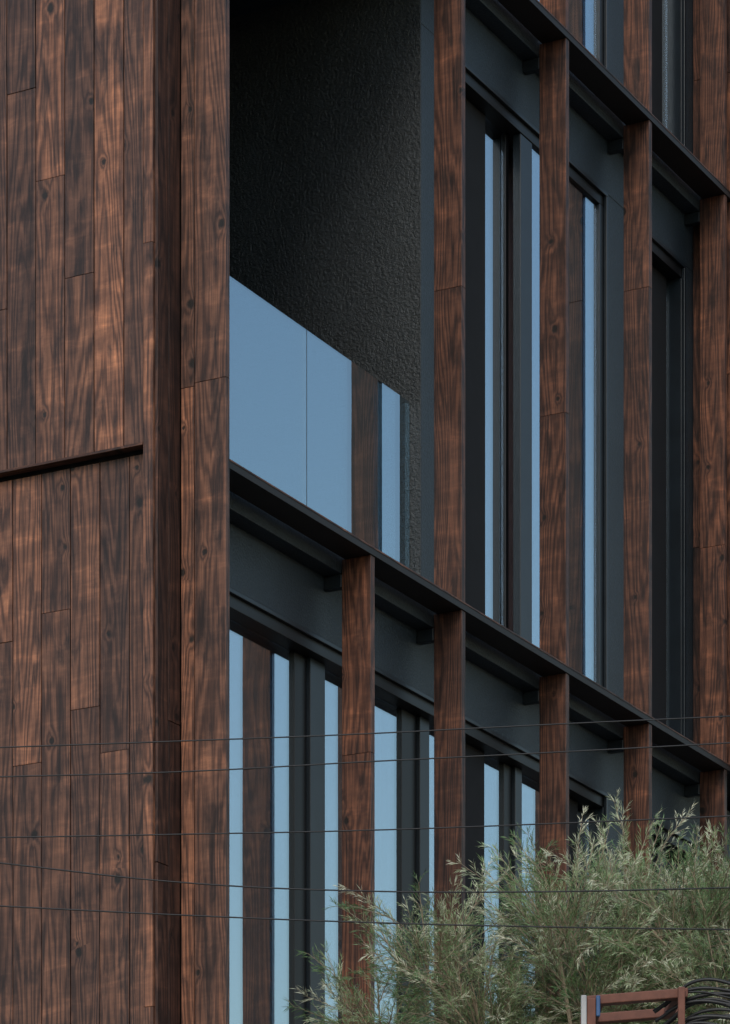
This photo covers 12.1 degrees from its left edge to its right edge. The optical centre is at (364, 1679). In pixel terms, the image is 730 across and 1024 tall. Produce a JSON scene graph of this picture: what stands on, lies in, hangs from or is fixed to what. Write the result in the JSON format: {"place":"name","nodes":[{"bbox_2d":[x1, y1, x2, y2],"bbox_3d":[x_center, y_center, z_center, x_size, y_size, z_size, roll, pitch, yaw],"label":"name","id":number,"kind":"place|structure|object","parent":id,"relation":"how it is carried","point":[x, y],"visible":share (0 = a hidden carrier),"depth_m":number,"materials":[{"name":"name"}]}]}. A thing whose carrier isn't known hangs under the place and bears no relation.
{"place":"outdoors","nodes":[
{"label":"outdoors","id":0,"kind":"place"},
{"bbox_2d":[304,330,306,505],"bbox_3d":[-0.270,-5.621,15.634,0.013,1.000,0.005,0,0,28],"label":"balustrade joint","id":1,"kind":"object","parent":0,"point":[305,417],"visible":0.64,"depth_m":15.63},
{"bbox_2d":[0,715,729,929],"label":"overhead cables","id":2,"kind":"object","parent":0,"point":[365,830],"visible":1,"depth_m":11.00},
{"label":"ground","id":3,"kind":"structure","parent":0,"visible":0},
{"bbox_2d":[0,0,180,1023],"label":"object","id":4,"kind":"object","parent":3,"relation":"on","point":[74,465],"visible":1,"depth_m":14.53,"materials":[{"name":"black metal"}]},
{"bbox_2d":[0,0,229,1023],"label":"timber cladding","id":5,"kind":"structure","parent":4,"relation":"attached to","point":[89,328],"depth_m":14.48,"materials":[{"name":"brown wood"}]},
{"bbox_2d":[230,0,512,150],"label":"ceiling","id":6,"kind":"structure","parent":3,"relation":"on","point":[239,7],"depth_m":16.86,"materials":[{"name":"paint"}]},
{"bbox_2d":[229,0,428,574],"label":"balcony wall","id":7,"kind":"structure","parent":6,"relation":"on","point":[325,174],"depth_m":16.72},
{"bbox_2d":[230,0,729,1007],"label":"facade wall","id":8,"kind":"structure","parent":3,"relation":"on","point":[280,568],"depth_m":17.41,"materials":[{"name":"metal"}]},
{"bbox_2d":[230,0,698,1023],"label":"window frames","id":9,"kind":"structure","parent":8,"relation":"attached to","point":[314,656],"depth_m":17.50,"materials":[{"name":"black metal"}]},
{"bbox_2d":[230,0,679,1023],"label":"window glass","id":10,"kind":"object","parent":9,"relation":"in","point":[260,800],"visible":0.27,"depth_m":16.47,"materials":[{"name":"blue glass"}]},
{"bbox_2d":[230,0,729,773],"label":"horizontal beams","id":11,"kind":"structure","parent":8,"relation":"attached to","point":[594,76],"depth_m":17.23,"materials":[{"name":"black metal"}]},
{"bbox_2d":[509,148,512,630],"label":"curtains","id":12,"kind":"object","parent":8,"relation":"attached to","point":[511,390],"depth_m":17.87,"materials":[{"name":"fabric"}]},
{"bbox_2d":[324,57,699,797],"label":"steel cleats","id":13,"kind":"object","parent":8,"relation":"attached to","point":[334,583],"visible":1,"depth_m":17.47,"materials":[{"name":"metal"}]},
{"bbox_2d":[342,0,726,1023],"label":"timber fins","id":14,"kind":"object","parent":8,"relation":"attached to","point":[358,694],"visible":0.91,"depth_m":17.40,"materials":[{"name":"brown wood"}]},
{"bbox_2d":[693,0,729,796],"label":"projecting clad bay","id":15,"kind":"object","parent":8,"relation":"attached to","point":[696,388],"visible":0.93,"depth_m":19.39,"materials":[{"name":"brown wood"}]},
{"bbox_2d":[282,790,729,1023],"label":"fine leaved tree","id":16,"kind":"object","parent":3,"relation":"on","point":[668,962],"visible":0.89,"depth_m":12.82,"materials":[{"name":"green plant"}]},
{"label":"pavement","id":17,"kind":"structure","parent":0,"visible":0},
{"bbox_2d":[580,978,729,1023],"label":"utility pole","id":18,"kind":"object","parent":17,"relation":"on","point":[677,1003],"visible":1,"depth_m":9.86,"materials":[{"name":"wood"}]}
]}

